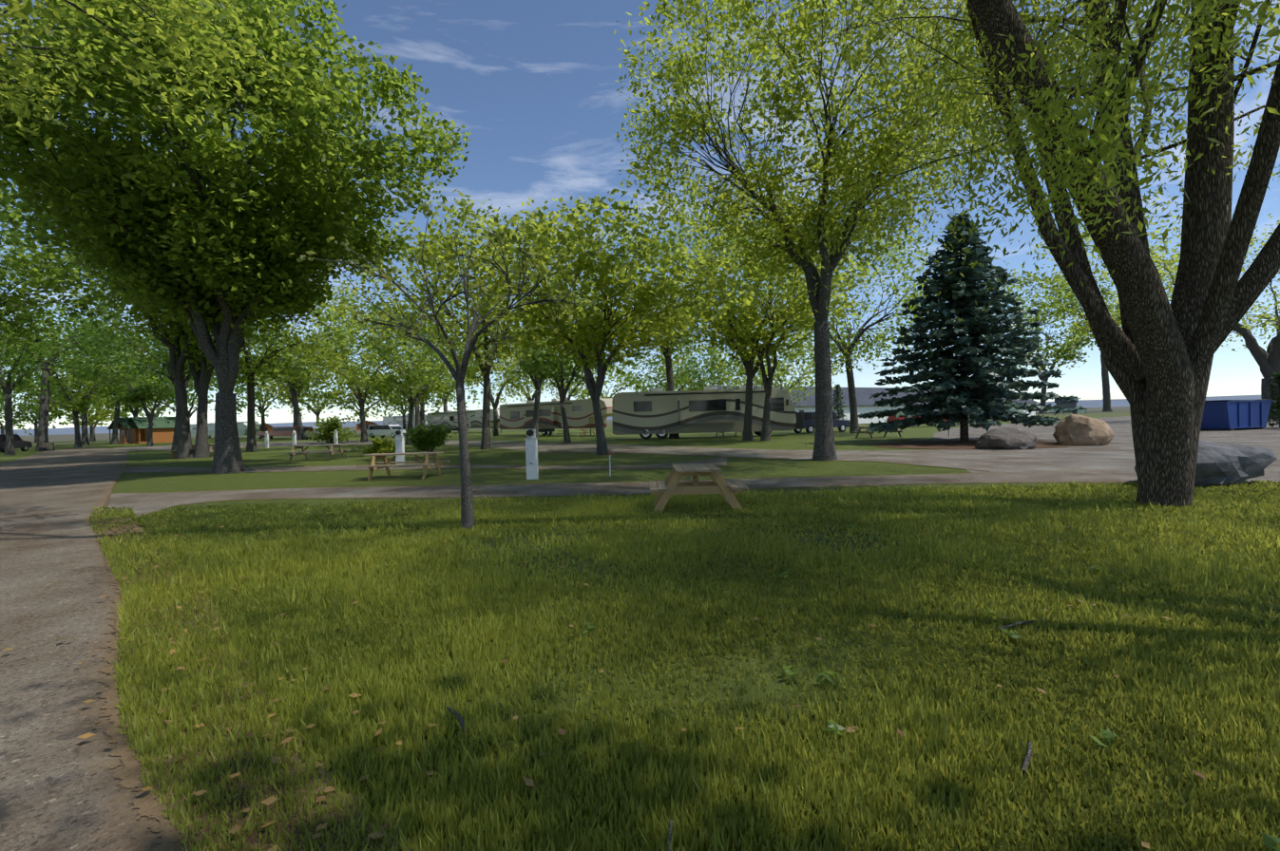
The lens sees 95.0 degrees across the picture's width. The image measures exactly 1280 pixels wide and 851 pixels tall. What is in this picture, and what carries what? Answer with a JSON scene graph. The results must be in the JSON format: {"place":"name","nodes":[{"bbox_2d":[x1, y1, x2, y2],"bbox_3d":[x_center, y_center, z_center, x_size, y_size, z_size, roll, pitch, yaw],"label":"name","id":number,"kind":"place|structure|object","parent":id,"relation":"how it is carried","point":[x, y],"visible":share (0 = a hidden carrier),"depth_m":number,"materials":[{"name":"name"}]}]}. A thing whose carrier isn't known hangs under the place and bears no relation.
{"place":"outdoors","nodes":[
{"label":"outdoors","id":0,"kind":"place"},
{"bbox_2d":[0,446,163,850],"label":"road","id":1,"kind":"structure","parent":0,"point":[59,787],"depth_m":4.14,"materials":[{"name":"grey gravel"}]},
{"bbox_2d":[123,457,726,473],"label":"pad path","id":2,"kind":"structure","parent":0,"point":[717,462],"depth_m":22.33,"materials":[{"name":"concrete"}]},
{"bbox_2d":[114,440,991,471],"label":"road","id":3,"kind":"structure","parent":0,"point":[972,459],"depth_m":25.22,"materials":[{"name":"grey asphalt"}]},
{"bbox_2d":[104,469,1120,516],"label":"road","id":4,"kind":"structure","parent":0,"point":[140,504],"depth_m":14.09,"materials":[{"name":"grey asphalt"}]},
{"bbox_2d":[0,395,1260,436],"bbox_3d":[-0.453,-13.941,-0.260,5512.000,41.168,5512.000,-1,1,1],"label":"distant hills","id":5,"kind":"structure","parent":0,"point":[1081,403],"depth_m":2025.64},
{"bbox_2d":[0,406,1279,850],"bbox_3d":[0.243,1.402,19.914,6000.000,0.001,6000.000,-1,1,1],"label":"ground","id":6,"kind":"structure","parent":0,"point":[353,454],"depth_m":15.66,"materials":[{"name":"green plant"}]},
{"bbox_2d":[0,434,32,452],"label":"dark car","id":7,"kind":"object","parent":6,"relation":"on","point":[21,444],"visible":0.83,"depth_m":57.09,"materials":[{"name":"black metal"}]},
{"bbox_2d":[0,363,83,435],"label":"tree","id":8,"kind":"object","parent":6,"relation":"on","point":[14,420],"visible":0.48,"depth_m":75.45,"materials":[{"name":"green plant"}]},
{"bbox_2d":[0,376,103,443],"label":"tree belt","id":9,"kind":"object","parent":6,"relation":"on","point":[35,428],"visible":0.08,"depth_m":111.57,"materials":[{"name":"green plant"}]},
{"bbox_2d":[0,181,117,359],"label":"tree","id":10,"kind":"object","parent":6,"relation":"on","point":[23,317],"visible":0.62,"depth_m":32.41,"materials":[{"name":"green plant"}]},
{"bbox_2d":[0,288,120,456],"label":"tree","id":11,"kind":"object","parent":6,"relation":"on","point":[8,386],"visible":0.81,"depth_m":48.87,"materials":[{"name":"green plant"}]},
{"bbox_2d":[15,375,114,440],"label":"tree","id":12,"kind":"object","parent":6,"relation":"on","point":[90,429],"visible":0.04,"depth_m":119.59,"materials":[{"name":"green plant"}]},
{"bbox_2d":[2,323,157,445],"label":"tree","id":13,"kind":"object","parent":6,"relation":"on","point":[85,441],"visible":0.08,"depth_m":79.82,"materials":[{"name":"green plant"}]},
{"bbox_2d":[0,316,162,447],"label":"tree","id":14,"kind":"object","parent":6,"relation":"on","point":[79,402],"visible":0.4,"depth_m":67.63,"materials":[{"name":"green plant"}]},
{"bbox_2d":[0,211,163,451],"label":"tree","id":15,"kind":"object","parent":6,"relation":"on","point":[43,425],"visible":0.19,"depth_m":57.78,"materials":[{"name":"green plant"}]},
{"bbox_2d":[35,399,134,441],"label":"round tree","id":16,"kind":"object","parent":6,"relation":"on","point":[93,424],"visible":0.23,"depth_m":114.64,"materials":[{"name":"green plant"}]},
{"bbox_2d":[4,315,169,444],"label":"tree","id":17,"kind":"object","parent":6,"relation":"on","point":[114,440],"visible":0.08,"depth_m":81.98,"materials":[{"name":"green plant"}]},
{"bbox_2d":[31,336,191,417],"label":"tree","id":18,"kind":"object","parent":6,"relation":"on","point":[134,412],"visible":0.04,"depth_m":89.95,"materials":[{"name":"green plant"}]},
{"bbox_2d":[107,418,143,443],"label":"cabin","id":19,"kind":"object","parent":6,"relation":"on","point":[132,431],"visible":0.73,"depth_m":84.22,"materials":[{"name":"brown wood"}]},
{"bbox_2d":[38,365,217,420],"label":"tree","id":20,"kind":"object","parent":6,"relation":"on","point":[195,402],"visible":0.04,"depth_m":105.82,"materials":[{"name":"green plant"}]},
{"bbox_2d":[57,329,214,446],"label":"tree","id":21,"kind":"object","parent":6,"relation":"on","point":[150,391],"visible":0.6,"depth_m":63.74,"materials":[{"name":"green plant"}]},
{"bbox_2d":[0,0,292,149],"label":"tree","id":22,"kind":"object","parent":6,"relation":"on","point":[47,29],"visible":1,"depth_m":9.77,"materials":[{"name":"green plant"}]},
{"bbox_2d":[123,417,190,443],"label":"cabin","id":23,"kind":"object","parent":6,"relation":"on","point":[163,428],"visible":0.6,"depth_m":84.39,"materials":[{"name":"brown wood"}]},
{"bbox_2d":[34,265,282,450],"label":"tree","id":24,"kind":"object","parent":6,"relation":"on","point":[90,337],"visible":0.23,"depth_m":46.33,"materials":[{"name":"green plant"}]},
{"bbox_2d":[0,132,325,458],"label":"tree","id":25,"kind":"object","parent":6,"relation":"on","point":[184,450],"visible":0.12,"depth_m":33.39,"materials":[{"name":"green plant"}]},
{"bbox_2d":[95,365,266,440],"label":"tree","id":26,"kind":"object","parent":6,"relation":"on","point":[190,413],"visible":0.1,"depth_m":90.70,"materials":[{"name":"green plant"}]},
{"bbox_2d":[50,199,326,458],"bbox_3d":[-26.911,-6.618,35.290,13.668,17.555,14.396,-1,1,1],"label":"tree","id":27,"kind":"object","parent":6,"relation":"on","point":[201,373],"visible":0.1,"depth_m":34.81,"materials":[{"name":"green plant"}]},
{"bbox_2d":[87,276,362,452],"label":"tree","id":28,"kind":"object","parent":6,"relation":"on","point":[270,353],"visible":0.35,"depth_m":42.14,"materials":[{"name":"green plant"}]},
{"bbox_2d":[190,421,260,438],"bbox_3d":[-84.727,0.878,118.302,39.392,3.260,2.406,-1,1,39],"label":"camper trailer","id":29,"kind":"object","parent":6,"relation":"on","point":[241,428],"visible":0.4,"depth_m":108.00,"materials":[{"name":"white"}]},
{"bbox_2d":[0,0,472,474],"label":"tree","id":30,"kind":"object","parent":6,"relation":"on","point":[163,236],"visible":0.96,"depth_m":19.81,"materials":[{"name":"green plant"}]},
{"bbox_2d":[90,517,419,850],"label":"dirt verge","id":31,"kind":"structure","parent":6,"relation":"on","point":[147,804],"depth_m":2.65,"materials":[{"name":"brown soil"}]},
{"bbox_2d":[193,351,331,438],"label":"tree","id":32,"kind":"object","parent":6,"relation":"on","point":[261,410],"visible":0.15,"depth_m":106.38,"materials":[{"name":"green plant"}]},
{"bbox_2d":[259,422,272,432],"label":"cabin","id":33,"kind":"object","parent":6,"relation":"on","point":[268,428],"visible":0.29,"depth_m":212.02,"materials":[{"name":"brown wood"}]},
{"bbox_2d":[264,431,268,448],"bbox_3d":[-31.288,1.189,49.183,0.270,1.412,0.270,-1,1,1],"label":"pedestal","id":34,"kind":"object","parent":6,"relation":"on","point":[266,437],"visible":1,"depth_m":49.08,"materials":[{"name":"white paint"}]},
{"bbox_2d":[256,426,311,439],"bbox_3d":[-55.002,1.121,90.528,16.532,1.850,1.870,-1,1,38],"label":"red pickup","id":35,"kind":"object","parent":6,"relation":"on","point":[282,431],"visible":0.58,"depth_m":89.06,"materials":[{"name":"red metal"}]},
{"bbox_2d":[237,323,353,426],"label":"tree","id":36,"kind":"object","parent":6,"relation":"on","point":[288,395],"visible":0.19,"depth_m":92.42,"materials":[{"name":"green plant"}]},
{"bbox_2d":[239,361,373,426],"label":"tree","id":37,"kind":"object","parent":6,"relation":"on","point":[317,413],"visible":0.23,"depth_m":108.78,"materials":[{"name":"green plant"}]},
{"bbox_2d":[303,426,324,439],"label":"silver car","id":38,"kind":"object","parent":6,"relation":"on","point":[309,429],"visible":0.31,"depth_m":78.17,"materials":[{"name":"grey metal"}]},
{"bbox_2d":[282,443,350,461],"bbox_3d":[-16.047,1.363,29.165,2.547,0.813,1.638,-1,1,1],"label":"picnic table","id":39,"kind":"object","parent":6,"relation":"on","point":[304,451],"visible":0.98,"depth_m":28.92,"materials":[{"name":"brown wood"}]},
{"bbox_2d":[242,285,402,439],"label":"tree","id":40,"kind":"object","parent":6,"relation":"on","point":[295,391],"visible":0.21,"depth_m":79.08,"materials":[{"name":"green plant"}]},
{"bbox_2d":[305,415,356,443],"bbox_3d":[-29.758,0.396,56.388,4.320,2.828,3.083,-2,1,-38],"label":"shrub","id":41,"kind":"object","parent":6,"relation":"on","point":[327,431],"visible":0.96,"depth_m":55.88,"materials":[{"name":"green plant"}]},
{"bbox_2d":[282,360,432,422],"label":"tree belt","id":42,"kind":"object","parent":6,"relation":"on","point":[330,395],"visible":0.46,"depth_m":91.54,"materials":[{"name":"green plant"}]},
{"bbox_2d":[270,272,444,441],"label":"tree","id":43,"kind":"object","parent":6,"relation":"on","point":[359,396],"visible":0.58,"depth_m":58.34,"materials":[{"name":"green plant"}]},
{"bbox_2d":[356,420,378,430],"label":"cabin","id":44,"kind":"object","parent":6,"relation":"on","point":[368,424],"visible":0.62,"depth_m":227.57,"materials":[{"name":"brown wood"}]},
{"bbox_2d":[362,437,395,454],"bbox_3d":[-14.327,1.186,32.851,1.625,1.119,2.003,-1,1,31],"label":"shrub","id":45,"kind":"object","parent":6,"relation":"on","point":[381,446],"visible":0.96,"depth_m":32.58,"materials":[{"name":"green plant"}]},
{"bbox_2d":[367,424,406,438],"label":"white suv","id":46,"kind":"object","parent":6,"relation":"on","point":[382,430],"visible":0.83,"depth_m":77.37,"materials":[{"name":"white metal"}]},
{"bbox_2d":[314,321,481,445],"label":"tree","id":47,"kind":"object","parent":6,"relation":"on","point":[383,387],"visible":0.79,"depth_m":46.85,"materials":[{"name":"green plant"}]},
{"bbox_2d":[394,428,404,464],"bbox_3d":[-10.115,0.864,24.675,0.340,1.510,0.330,-1,1,1],"label":"pedestal","id":48,"kind":"object","parent":6,"relation":"on","point":[399,443],"visible":0.94,"depth_m":24.60,"materials":[{"name":"white paint"}]},
{"bbox_2d":[335,353,468,429],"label":"tree belt","id":49,"kind":"object","parent":6,"relation":"on","point":[405,410],"visible":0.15,"depth_m":108.58,"materials":[{"name":"green plant"}]},
{"bbox_2d":[356,451,450,480],"bbox_3d":[-7.262,1.258,18.179,2.261,0.813,1.638,-1,1,0],"label":"picnic table","id":50,"kind":"object","parent":6,"relation":"on","point":[384,464],"visible":0.94,"depth_m":17.88,"materials":[{"name":"brown wood"}]},
{"bbox_2d":[323,290,484,430],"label":"tree","id":51,"kind":"object","parent":6,"relation":"on","point":[422,410],"visible":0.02,"depth_m":102.36,"materials":[{"name":"green plant"}]},
{"bbox_2d":[382,414,427,429],"bbox_3d":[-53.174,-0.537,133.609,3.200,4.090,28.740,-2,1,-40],"label":"camper trailer","id":52,"kind":"object","parent":6,"relation":"on","point":[391,420],"visible":0.17,"depth_m":133.94,"materials":[{"name":"paint"}]},
{"bbox_2d":[336,305,495,429],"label":"tree","id":53,"kind":"object","parent":6,"relation":"on","point":[417,415],"visible":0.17,"depth_m":90.53,"materials":[{"name":"green plant"}]},
{"bbox_2d":[410,335,426,433],"bbox_3d":[-18.473,-3.010,49.185,1.340,9.134,0.250,-1,1,1],"label":"light pole","id":54,"kind":"object","parent":6,"relation":"on","point":[413,424],"visible":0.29,"depth_m":49.16,"materials":[{"name":"silver metal"}]},
{"bbox_2d":[404,421,456,452],"bbox_3d":[-11.802,0.705,33.047,2.749,1.787,2.549,-1,1,1],"label":"shrub","id":55,"kind":"object","parent":6,"relation":"on","point":[425,441],"visible":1,"depth_m":32.65,"materials":[{"name":"green plant"}]},
{"bbox_2d":[289,202,598,530],"bbox_3d":[-2.724,-0.651,9.086,4.209,4.910,4.266,-1,1,1],"label":"tree","id":56,"kind":"object","parent":6,"relation":"on","point":[458,374],"visible":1,"depth_m":8.93,"materials":[{"name":"green plant"}]},
{"bbox_2d":[376,323,518,430],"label":"tree","id":57,"kind":"object","parent":6,"relation":"on","point":[446,403],"visible":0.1,"depth_m":131.73,"materials":[{"name":"green plant"}]},
{"bbox_2d":[427,408,501,433],"bbox_3d":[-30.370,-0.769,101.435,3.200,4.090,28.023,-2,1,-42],"label":"camper trailer","id":58,"kind":"object","parent":6,"relation":"on","point":[448,419],"visible":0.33,"depth_m":100.77,"materials":[{"name":"paint"}]},
{"bbox_2d":[349,189,614,449],"bbox_3d":[-9.772,-6.011,36.722,15.232,15.402,16.826,-2,1,-34],"label":"tree","id":59,"kind":"object","parent":6,"relation":"on","point":[435,251],"visible":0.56,"depth_m":34.44,"materials":[{"name":"green plant"}]},
{"bbox_2d":[430,324,564,436],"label":"tree","id":60,"kind":"object","parent":6,"relation":"on","point":[495,424],"visible":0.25,"depth_m":72.45,"materials":[{"name":"green plant"}]},
{"bbox_2d":[427,248,607,438],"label":"tree","id":61,"kind":"object","parent":6,"relation":"on","point":[536,411],"visible":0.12,"depth_m":57.79,"materials":[{"name":"green plant"}]},
{"bbox_2d":[472,328,576,401],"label":"tree","id":62,"kind":"object","parent":6,"relation":"on","point":[525,395],"visible":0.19,"depth_m":106.15,"materials":[{"name":"green plant"}]},
{"bbox_2d":[524,426,538,479],"bbox_3d":[-3.072,0.771,16.629,0.340,1.510,0.330,-1,1,1],"label":"pedestal","id":63,"kind":"object","parent":6,"relation":"on","point":[531,453],"visible":1,"depth_m":16.55,"materials":[{"name":"white paint"}]},
{"bbox_2d":[499,398,612,436],"bbox_3d":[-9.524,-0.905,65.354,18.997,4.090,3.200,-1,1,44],"label":"camper trailer","id":64,"kind":"object","parent":6,"relation":"on","point":[580,413],"visible":0.62,"depth_m":63.65,"materials":[{"name":"paint"}]},
{"bbox_2d":[477,288,644,442],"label":"tree","id":65,"kind":"object","parent":6,"relation":"on","point":[543,366],"visible":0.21,"depth_m":43.71,"materials":[{"name":"green plant"}]},
{"bbox_2d":[494,334,630,401],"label":"tree","id":66,"kind":"object","parent":6,"relation":"on","point":[574,391],"visible":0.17,"depth_m":72.55,"materials":[{"name":"green plant"}]},
{"bbox_2d":[445,161,753,455],"bbox_3d":[-2.430,-4.680,28.142,13.974,12.563,12.810,-2,1,-38],"label":"tree","id":67,"kind":"object","parent":6,"relation":"on","point":[601,326],"visible":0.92,"depth_m":25.67,"materials":[{"name":"green plant"}]},
{"bbox_2d":[567,349,652,426],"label":"tree","id":68,"kind":"object","parent":6,"relation":"on","point":[631,374],"visible":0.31,"depth_m":138.91,"materials":[{"name":"green plant"}]},
{"bbox_2d":[2,494,1274,850],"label":"fallen leaves","id":69,"kind":"object","parent":6,"relation":"on","point":[379,834],"visible":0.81,"depth_m":3.05,"materials":[{"name":"brown plant"}]},
{"bbox_2d":[561,184,787,439],"bbox_3d":[2.204,-7.978,45.547,19.176,18.496,18.210,-1,1,1],"label":"tree","id":70,"kind":"object","parent":6,"relation":"on","point":[667,353],"visible":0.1,"depth_m":44.56,"materials":[{"name":"green plant"}]},
{"bbox_2d":[619,338,731,392],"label":"tree","id":71,"kind":"object","parent":6,"relation":"on","point":[695,373],"visible":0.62,"depth_m":86.03,"materials":[{"name":"green plant"}]},
{"bbox_2d":[641,344,745,390],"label":"tree","id":72,"kind":"object","parent":6,"relation":"on","point":[714,384],"visible":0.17,"depth_m":104.05,"materials":[{"name":"green plant"}]},
{"bbox_2d":[649,463,747,512],"bbox_3d":[0.985,1.130,10.457,1.638,0.813,1.350,-2,1,0],"label":"picnic table","id":73,"kind":"object","parent":6,"relation":"on","point":[662,491],"visible":0.96,"depth_m":10.12,"materials":[{"name":"brown wood"}]},
{"bbox_2d":[611,385,796,439],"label":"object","id":74,"kind":"object","parent":6,"relation":"on","point":[659,412],"visible":0.83,"depth_m":45.67,"materials":[{"name":"paint"}]},
{"bbox_2d":[643,337,776,390],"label":"tree","id":75,"kind":"object","parent":6,"relation":"on","point":[706,364],"visible":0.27,"depth_m":93.14,"materials":[{"name":"green plant"}]},
{"bbox_2d":[446,620,1035,850],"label":"twigs","id":76,"kind":"object","parent":6,"relation":"on","point":[1027,758],"visible":0.83,"depth_m":2.72,"materials":[{"name":"brown wood"}]},
{"bbox_2d":[617,179,898,440],"bbox_3d":[7.197,-6.634,39.508,16.672,15.696,17.115,-2,1,-37],"label":"tree","id":77,"kind":"object","parent":6,"relation":"on","point":[750,370],"visible":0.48,"depth_m":37.08,"materials":[{"name":"green plant"}]},
{"bbox_2d":[652,202,864,440],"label":"tree","id":78,"kind":"object","parent":6,"relation":"on","point":[767,385],"visible":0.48,"depth_m":37.13,"materials":[{"name":"green plant"}]},
{"bbox_2d":[717,336,837,403],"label":"tree","id":79,"kind":"object","parent":6,"relation":"on","point":[795,383],"visible":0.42,"depth_m":78.22,"materials":[{"name":"green plant"}]},
{"bbox_2d":[727,329,842,386],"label":"tree","id":80,"kind":"object","parent":6,"relation":"on","point":[777,379],"visible":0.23,"depth_m":120.54,"materials":[{"name":"green plant"}]},
{"bbox_2d":[793,411,850,433],"bbox_3d":[15.940,-0.299,52.022,5.380,1.850,1.870,-2,1,-25],"label":"jeep","id":81,"kind":"object","parent":6,"relation":"on","point":[806,421],"visible":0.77,"depth_m":50.62,"materials":[{"name":"black metal"}]},
{"bbox_2d":[832,383,847,420],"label":"arborvitae tree","id":82,"kind":"object","parent":6,"relation":"on","point":[837,387],"visible":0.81,"depth_m":73.40,"materials":[{"name":"plant"}]},
{"bbox_2d":[725,220,969,433],"bbox_3d":[17.255,-7.956,48.524,20.216,17.648,19.885,-1,1,44],"label":"tree","id":83,"kind":"object","parent":6,"relation":"on","point":[848,349],"visible":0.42,"depth_m":46.85,"materials":[{"name":"green plant"}]},
{"bbox_2d":[613,0,1089,460],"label":"ash tree","id":84,"kind":"object","parent":6,"relation":"on","point":[824,446],"visible":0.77,"depth_m":19.76,"materials":[{"name":"green plant"}]},
{"bbox_2d":[709,385,1037,423],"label":"office building","id":85,"kind":"structure","parent":6,"relation":"on","point":[864,403],"depth_m":91.64,"materials":[{"name":"white paint"}]},
{"bbox_2d":[851,426,902,439],"bbox_3d":[15.605,0.429,38.392,3.064,0.813,1.638,-2,1,-23],"label":"picnic table","id":86,"kind":"object","parent":6,"relation":"on","point":[871,432],"visible":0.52,"depth_m":38.16,"materials":[{"name":"brown wood"}]},
{"bbox_2d":[484,510,1279,850],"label":"weeds","id":87,"kind":"object","parent":6,"relation":"on","point":[1108,736],"visible":0.88,"depth_m":3.51,"materials":[{"name":"green plant"}]},
{"bbox_2d":[886,411,946,426],"bbox_3d":[29.552,-0.724,62.385,6.261,1.750,1.870,-2,1,-13],"label":"red suv","id":88,"kind":"object","parent":6,"relation":"on","point":[890,418],"visible":0.02,"depth_m":61.62,"materials":[{"name":"red metal"}]},
{"bbox_2d":[789,0,1279,507],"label":"tree","id":89,"kind":"object","parent":6,"relation":"on","point":[1156,350],"visible":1,"depth_m":8.88,"materials":[{"name":"brown plant"}]},
{"bbox_2d":[968,267,1122,413],"bbox_3d":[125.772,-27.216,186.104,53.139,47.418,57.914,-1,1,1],"label":"tree","id":90,"kind":"object","parent":6,"relation":"on","point":[1063,350],"visible":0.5,"depth_m":178.11,"materials":[{"name":"green plant"}]},
{"bbox_2d":[933,416,1279,483],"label":"gravel lot","id":91,"kind":"structure","parent":6,"relation":"on","point":[1117,452],"depth_m":21.80,"materials":[{"name":"grey gravel"}]},
{"bbox_2d":[873,440,1072,449],"bbox_3d":[15.648,0.885,27.765,9.200,0.001,8.400,-1,1,1],"label":"mulch bed","id":92,"kind":"object","parent":91,"relation":"on","point":[944,445],"visible":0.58,"depth_m":27.63,"materials":[{"name":"brown soil"}]},
{"bbox_2d":[856,212,1087,440],"bbox_3d":[16.745,-5.132,31.221,11.212,12.142,11.164,-1,1,1],"label":"blue spruce tree","id":93,"kind":"object","parent":92,"relation":"on","point":[963,398],"visible":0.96,"depth_m":29.92,"materials":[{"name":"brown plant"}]},
{"bbox_2d":[974,427,1037,450],"bbox_3d":[15.207,0.672,24.229,2.479,1.155,1.712,-2,1,-11],"label":"dark boulder","id":94,"kind":"object","parent":92,"relation":"on","point":[1008,438],"visible":0.85,"depth_m":23.75,"materials":[{"name":"grey stone"}]},
{"bbox_2d":[1052,414,1114,446],"bbox_3d":[19.335,0.356,25.570,2.445,1.756,2.133,-2,1,-18],"label":"tan boulder","id":95,"kind":"object","parent":91,"relation":"on","point":[1075,429],"visible":0.81,"depth_m":24.88,"materials":[{"name":"beige stone"}]},
{"bbox_2d":[1134,440,1277,486],"bbox_3d":[11.580,0.936,12.198,2.659,1.296,1.669,-2,1,-8],"label":"grey boulder","id":96,"kind":"object","parent":91,"relation":"on","point":[1220,464],"visible":0.4,"depth_m":11.56,"materials":[{"name":"grey stone"}]},
{"bbox_2d":[1200,399,1273,430],"bbox_3d":[36.583,-0.662,36.610,4.219,1.844,2.410,-2,1,-17],"label":"blue dumpster","id":97,"kind":"object","parent":91,"relation":"on","point":[1232,414],"visible":0.77,"depth_m":35.50,"materials":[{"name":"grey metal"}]},
{"bbox_2d":[1263,371,1279,427],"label":"arborvitae tree","id":98,"kind":"object","parent":91,"relation":"on","point":[1272,389],"visible":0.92,"depth_m":37.87,"materials":[{"name":"green plant"}]},
{"bbox_2d":[994,195,1249,411],"bbox_3d":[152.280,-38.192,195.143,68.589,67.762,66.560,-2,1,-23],"label":"tree","id":99,"kind":"object","parent":6,"relation":"on","point":[1106,395],"visible":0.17,"depth_m":192.11,"materials":[{"name":"green plant"}]},
{"bbox_2d":[1108,213,1279,420],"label":"cottonwood tree","id":100,"kind":"object","parent":6,"relation":"on","point":[1268,361],"visible":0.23,"depth_m":55.74,"materials":[{"name":"green plant"}]},
{"bbox_2d":[0,0,1279,429],"label":"sky","id":101,"kind":"structure","parent":0,"point":[534,85],"materials":[{"name":"blue"}]},
{"bbox_2d":[1054,396,1078,412],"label":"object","id":102,"kind":"structure","parent":0,"point":[1065,404],"depth_m":202.28,"materials":[{"name":"grey"}]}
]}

